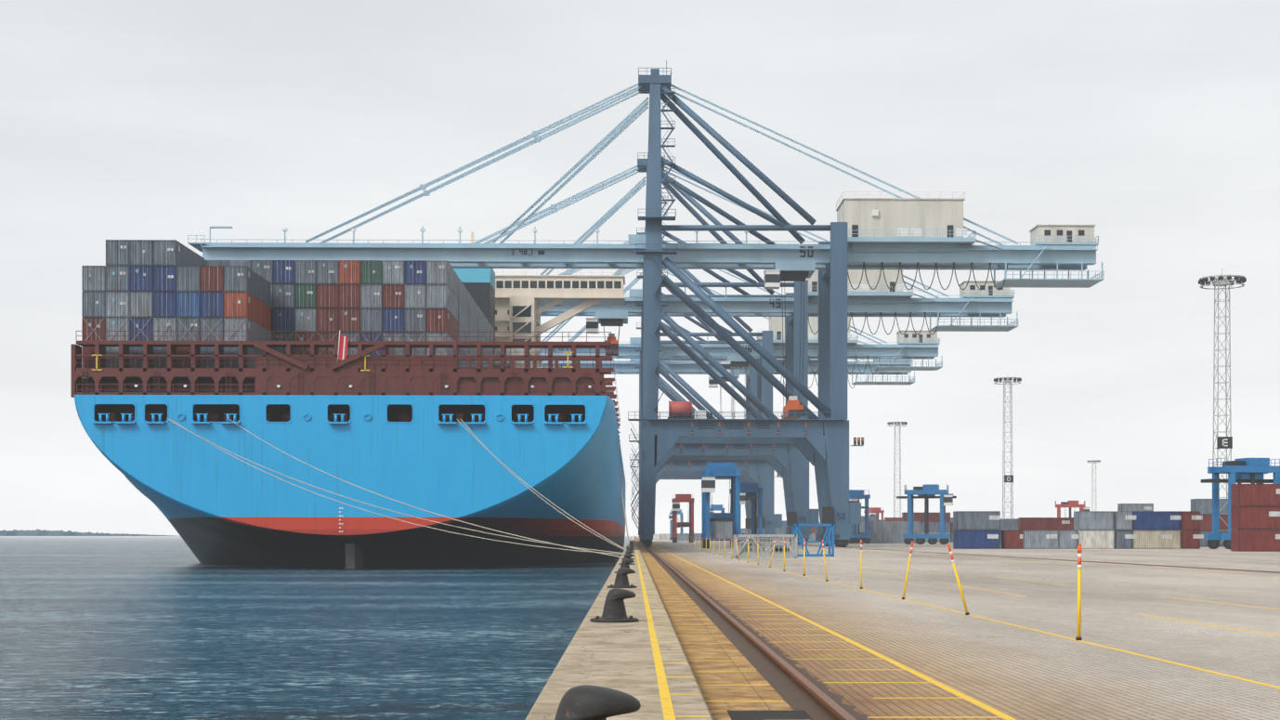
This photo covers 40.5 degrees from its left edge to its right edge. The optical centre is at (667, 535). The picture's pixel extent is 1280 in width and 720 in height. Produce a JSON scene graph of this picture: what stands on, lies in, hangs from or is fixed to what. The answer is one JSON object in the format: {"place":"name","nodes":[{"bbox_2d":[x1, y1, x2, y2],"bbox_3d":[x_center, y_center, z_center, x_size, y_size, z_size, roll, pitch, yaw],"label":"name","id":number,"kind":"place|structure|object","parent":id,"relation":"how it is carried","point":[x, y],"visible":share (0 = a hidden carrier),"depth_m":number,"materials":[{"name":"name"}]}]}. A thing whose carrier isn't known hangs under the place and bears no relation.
{"place":"outdoors","nodes":[
{"label":"outdoors","id":0,"kind":"place"},
{"bbox_2d":[0,529,175,535],"bbox_3d":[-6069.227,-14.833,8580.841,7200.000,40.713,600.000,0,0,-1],"label":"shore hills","id":1,"kind":"structure","parent":0,"point":[28,532],"depth_m":8711.06,"materials":[{"name":"grey"}]},
{"bbox_2d":[0,535,632,719],"bbox_3d":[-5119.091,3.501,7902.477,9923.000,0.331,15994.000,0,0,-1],"label":"sea water","id":2,"kind":"structure","parent":0,"point":[133,628],"depth_m":61.32,"materials":[{"name":"blue liquid"}]},
{"bbox_2d":[74,395,625,565],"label":"ship hull","id":3,"kind":"object","parent":2,"relation":"on","point":[582,485],"visible":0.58,"depth_m":192.01,"materials":[{"name":"metal"}]},
{"bbox_2d":[82,317,444,354],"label":"ship lashing rods","id":4,"kind":"object","parent":3,"relation":"on","point":[230,335],"visible":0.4,"depth_m":183.99,"materials":[{"name":"metal"}]},
{"bbox_2d":[81,239,560,378],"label":"shipping containers","id":5,"kind":"object","parent":3,"relation":"on","point":[163,283],"visible":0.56,"depth_m":197.30,"materials":[{"name":"metal"}]},
{"bbox_2d":[91,403,586,424],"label":"hull openings","id":6,"kind":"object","parent":3,"relation":"on","point":[222,413],"depth_m":181.90,"materials":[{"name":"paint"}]},
{"bbox_2d":[74,394,606,535],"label":"ship's stern","id":7,"kind":"object","parent":3,"relation":"attached to","point":[424,460],"visible":0.92,"depth_m":178.43,"materials":[{"name":"blue metal"}]},
{"bbox_2d":[76,383,604,395],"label":"ship stern rail","id":8,"kind":"object","parent":3,"relation":"on","point":[269,389],"visible":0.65,"depth_m":178.57,"materials":[{"name":"brown metal"}]},
{"bbox_2d":[70,330,620,441],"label":"ship lashing bridges","id":9,"kind":"structure","parent":3,"relation":"on","point":[326,374],"depth_m":181.59,"materials":[{"name":"paint"}]},
{"bbox_2d":[91,329,591,388],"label":"ship flag and marks","id":10,"kind":"object","parent":9,"relation":"attached to","point":[343,342],"visible":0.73,"depth_m":181.23,"materials":[{"name":"red and white fabric"},{"name":"yellow paint"},{"name":"white paint"}]},
{"bbox_2d":[166,417,629,558],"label":"mooring lines","id":11,"kind":"object","parent":3,"relation":"attached to","point":[547,542],"visible":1,"depth_m":141.62,"materials":[{"name":"fabric"}]},
{"bbox_2d":[453,268,495,341],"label":"ship funnel","id":12,"kind":"object","parent":3,"relation":"on","point":[479,284],"visible":0.08,"depth_m":304.47,"materials":[{"name":"metal"}]},
{"bbox_2d":[470,232,625,365],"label":"ship's bridge","id":13,"kind":"structure","parent":3,"relation":"on","point":[520,300],"depth_m":319.75,"materials":[{"name":"beige metal"}]},
{"bbox_2d":[345,543,364,568],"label":"rudder","id":14,"kind":"object","parent":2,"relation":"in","point":[354,555],"visible":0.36,"depth_m":183.94,"materials":[{"name":"black metal"}]},
{"bbox_2d":[0,0,1279,538],"label":"sky","id":15,"kind":"structure","parent":0,"point":[1154,124],"materials":[{"name":"white"}]},
{"bbox_2d":[633,535,1279,719],"bbox_3d":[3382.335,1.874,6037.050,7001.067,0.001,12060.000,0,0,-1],"label":"ground","id":16,"kind":"structure","parent":0,"point":[1017,672],"depth_m":35.23,"materials":[{"name":"beige concrete"}]},
{"bbox_2d":[524,538,713,719],"bbox_3d":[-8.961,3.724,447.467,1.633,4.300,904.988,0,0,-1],"label":"quay coping","id":17,"kind":"object","parent":16,"relation":"on","point":[618,656],"visible":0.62,"depth_m":21.40,"materials":[{"name":"concrete"}]},
{"bbox_2d":[554,684,640,719],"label":"bollard","id":18,"kind":"object","parent":17,"relation":"on","point":[587,702],"visible":1,"depth_m":10.98,"materials":[{"name":"metal"}]},
{"bbox_2d":[589,587,639,622],"bbox_3d":[-0.968,1.270,31.644,0.890,0.608,0.890,0,0,-1],"label":"bollard","id":19,"kind":"object","parent":17,"relation":"on","point":[614,610],"visible":1,"depth_m":31.45,"materials":[{"name":"metal"}]},
{"bbox_2d":[606,567,636,587],"bbox_3d":[-1.373,1.270,52.140,0.890,0.608,0.890,0,0,-1],"label":"bollard","id":20,"kind":"object","parent":17,"relation":"on","point":[621,580],"visible":1,"depth_m":51.95,"materials":[{"name":"metal"}]},
{"bbox_2d":[614,558,635,573],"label":"bollard","id":21,"kind":"object","parent":17,"relation":"on","point":[625,562],"visible":0.69,"depth_m":72.47,"materials":[{"name":"metal"}]},
{"bbox_2d":[618,553,635,564],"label":"bollard","id":22,"kind":"object","parent":17,"relation":"on","point":[627,555],"visible":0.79,"depth_m":92.95,"materials":[{"name":"metal"}]},
{"bbox_2d":[621,549,634,559],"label":"bollard","id":23,"kind":"object","parent":17,"relation":"on","point":[628,551],"visible":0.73,"depth_m":113.45,"materials":[{"name":"metal"}]},
{"bbox_2d":[668,509,683,539],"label":"straddle carrier","id":24,"kind":"object","parent":16,"relation":"on","point":[671,520],"visible":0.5,"depth_m":695.62,"materials":[{"name":"metal"}]},
{"bbox_2d":[671,494,694,542],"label":"straddle carrier","id":25,"kind":"object","parent":16,"relation":"on","point":[677,500],"visible":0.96,"depth_m":435.72,"materials":[{"name":"red metal"}]},
{"bbox_2d":[634,538,793,719],"bbox_3d":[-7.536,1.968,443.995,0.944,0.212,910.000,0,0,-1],"label":"rail slab","id":26,"kind":"object","parent":16,"relation":"on","point":[717,659],"visible":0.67,"depth_m":25.69,"materials":[{"name":"concrete"}]},
{"bbox_2d":[709,504,724,512],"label":"straddle carrier","id":27,"kind":"object","parent":16,"relation":"on","point":[717,507],"visible":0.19,"depth_m":587.08,"materials":[{"name":"blue metal"}]},
{"bbox_2d":[700,462,740,548],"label":"straddle carrier","id":28,"kind":"object","parent":16,"relation":"on","point":[716,526],"visible":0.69,"depth_m":247.69,"materials":[{"name":"blue metal"}]},
{"bbox_2d":[730,482,763,541],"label":"straddle carrier","id":29,"kind":"object","parent":16,"relation":"on","point":[749,490],"visible":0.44,"depth_m":341.19,"materials":[{"name":"blue metal"}]},
{"bbox_2d":[637,538,856,719],"bbox_3d":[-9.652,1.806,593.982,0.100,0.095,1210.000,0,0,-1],"label":"crane rail","id":30,"kind":"object","parent":16,"relation":"on","point":[834,709],"visible":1,"depth_m":23.59,"materials":[{"name":"metal"}]},
{"bbox_2d":[187,60,1104,547],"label":"gantry crane","id":31,"kind":"object","parent":30,"relation":"on","point":[899,233],"visible":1,"depth_m":277.96,"materials":[{"name":"paint"}]},
{"bbox_2d":[540,268,914,541],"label":"gantry crane","id":32,"kind":"object","parent":30,"relation":"on","point":[681,366],"visible":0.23,"depth_m":465.49,"materials":[{"name":"paint"}]},
{"bbox_2d":[540,227,942,542],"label":"gantry crane","id":33,"kind":"object","parent":30,"relation":"on","point":[912,345],"visible":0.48,"depth_m":423.46,"materials":[{"name":"paint"}]},
{"bbox_2d":[473,152,1018,544],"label":"gantry crane","id":34,"kind":"object","parent":30,"relation":"on","point":[789,463],"visible":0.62,"depth_m":340.88,"materials":[{"name":"paint"}]},
{"bbox_2d":[757,537,758,564],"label":"marker post","id":35,"kind":"object","parent":16,"relation":"on","point":[758,552],"visible":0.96,"depth_m":110.09,"materials":[{"name":"yellow plastic"}]},
{"bbox_2d":[732,534,796,558],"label":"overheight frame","id":36,"kind":"object","parent":16,"relation":"on","point":[778,550],"visible":0.96,"depth_m":142.19,"materials":[{"name":"grey metal"}]},
{"bbox_2d":[727,710,812,719],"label":"drain cover","id":37,"kind":"object","parent":16,"relation":"on","point":[768,715],"visible":0.8,"depth_m":17.83,"materials":[{"name":"metal"}]},
{"bbox_2d":[769,538,776,567],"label":"marker post","id":38,"kind":"object","parent":16,"relation":"on","point":[772,553],"visible":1,"depth_m":100.19,"materials":[{"name":"yellow plastic"}]},
{"bbox_2d":[783,537,784,571],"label":"marker post","id":39,"kind":"object","parent":16,"relation":"on","point":[784,555],"visible":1,"depth_m":90.27,"materials":[{"name":"yellow plastic"}]},
{"bbox_2d":[803,538,805,575],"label":"marker post","id":40,"kind":"object","parent":16,"relation":"on","point":[803,556],"visible":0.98,"depth_m":80.38,"materials":[{"name":"yellow plastic"}]},
{"bbox_2d":[792,522,834,556],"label":"blue spreader stand","id":41,"kind":"object","parent":16,"relation":"on","point":[797,530],"visible":0.88,"depth_m":152.28,"materials":[{"name":"blue metal"}]},
{"bbox_2d":[822,539,828,581],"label":"marker post","id":42,"kind":"object","parent":16,"relation":"on","point":[827,580],"visible":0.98,"depth_m":70.48,"materials":[{"name":"yellow plastic"}]},
{"bbox_2d":[848,489,870,543],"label":"straddle carrier","id":43,"kind":"object","parent":16,"relation":"on","point":[855,495],"visible":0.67,"depth_m":397.32,"materials":[{"name":"blue metal"}]},
{"bbox_2d":[860,539,862,588],"bbox_3d":[6.778,1.014,60.603,0.099,1.720,0.099,0,0,-1],"label":"marker post","id":44,"kind":"object","parent":16,"relation":"on","point":[861,587],"visible":0.96,"depth_m":60.58,"materials":[{"name":"yellow plastic"}]},
{"bbox_2d":[863,507,884,521],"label":"straddle carrier","id":45,"kind":"object","parent":16,"relation":"on","point":[872,511],"visible":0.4,"depth_m":647.54,"materials":[{"name":"red metal"}]},
{"bbox_2d":[887,421,907,517],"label":"light mast","id":46,"kind":"object","parent":16,"relation":"on","point":[899,446],"visible":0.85,"depth_m":644.90,"materials":[{"name":"metal"}]},
{"bbox_2d":[901,541,913,599],"bbox_3d":[7.028,1.026,50.706,0.346,1.710,0.100,0,0,-1],"label":"marker post","id":47,"kind":"object","parent":16,"relation":"on","point":[907,570],"visible":0.94,"depth_m":50.68,"materials":[{"name":"yellow plastic"}]},
{"bbox_2d":[896,483,956,544],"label":"straddle carrier","id":48,"kind":"object","parent":16,"relation":"on","point":[926,492],"visible":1,"depth_m":355.38,"materials":[{"name":"blue metal"}]},
{"bbox_2d":[633,538,1279,719],"bbox_3d":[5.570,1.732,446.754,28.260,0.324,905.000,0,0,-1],"label":"painted markings","id":49,"kind":"object","parent":16,"relation":"on","point":[668,711],"visible":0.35,"depth_m":26.22,"materials":[{"name":"yellow paint"}]},
{"bbox_2d":[947,544,969,614],"bbox_3d":[6.852,1.048,40.800,0.530,1.677,0.100,0,0,-1],"label":"marker post","id":50,"kind":"object","parent":16,"relation":"on","point":[958,580],"visible":0.98,"depth_m":40.77,"materials":[{"name":"yellow plastic"}]},
{"bbox_2d":[653,483,1279,551],"bbox_3d":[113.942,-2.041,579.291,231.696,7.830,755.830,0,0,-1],"label":"shipping containers","id":51,"kind":"object","parent":16,"relation":"on","point":[1140,526],"visible":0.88,"depth_m":240.59,"materials":[{"name":"metal"}]},
{"bbox_2d":[993,377,1021,519],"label":"light mast","id":52,"kind":"object","parent":16,"relation":"on","point":[1009,478],"visible":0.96,"depth_m":463.98,"materials":[{"name":"metal"}]},
{"bbox_2d":[764,542,1279,573],"bbox_3d":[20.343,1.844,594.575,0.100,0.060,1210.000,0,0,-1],"label":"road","id":53,"kind":"structure","parent":16,"relation":"on","point":[1089,561],"depth_m":116.44,"materials":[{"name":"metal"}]},
{"bbox_2d":[1055,500,1089,517],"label":"straddle carrier","id":54,"kind":"object","parent":16,"relation":"on","point":[1073,503],"visible":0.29,"depth_m":519.55,"materials":[{"name":"red metal"}]},
{"bbox_2d":[1075,544,1081,639],"bbox_3d":[7.337,1.014,30.901,0.098,1.721,0.113,0,0,-1],"label":"marker post","id":55,"kind":"object","parent":16,"relation":"on","point":[1077,637],"visible":1,"depth_m":30.87,"materials":[{"name":"yellow plastic"}]},
{"bbox_2d":[1086,459,1100,510],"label":"light mast","id":56,"kind":"object","parent":16,"relation":"on","point":[1095,463],"visible":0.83,"depth_m":975.08,"materials":[{"name":"metal"}]},
{"bbox_2d":[1198,268,1246,547],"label":"light mast","id":57,"kind":"object","parent":16,"relation":"on","point":[1226,441],"visible":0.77,"depth_m":282.99,"materials":[{"name":"metal"}]},
{"bbox_2d":[1201,457,1279,548],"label":"straddle carrier","id":58,"kind":"object","parent":16,"relation":"on","point":[1247,470],"visible":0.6,"depth_m":233.13,"materials":[{"name":"blue metal"}]}
]}

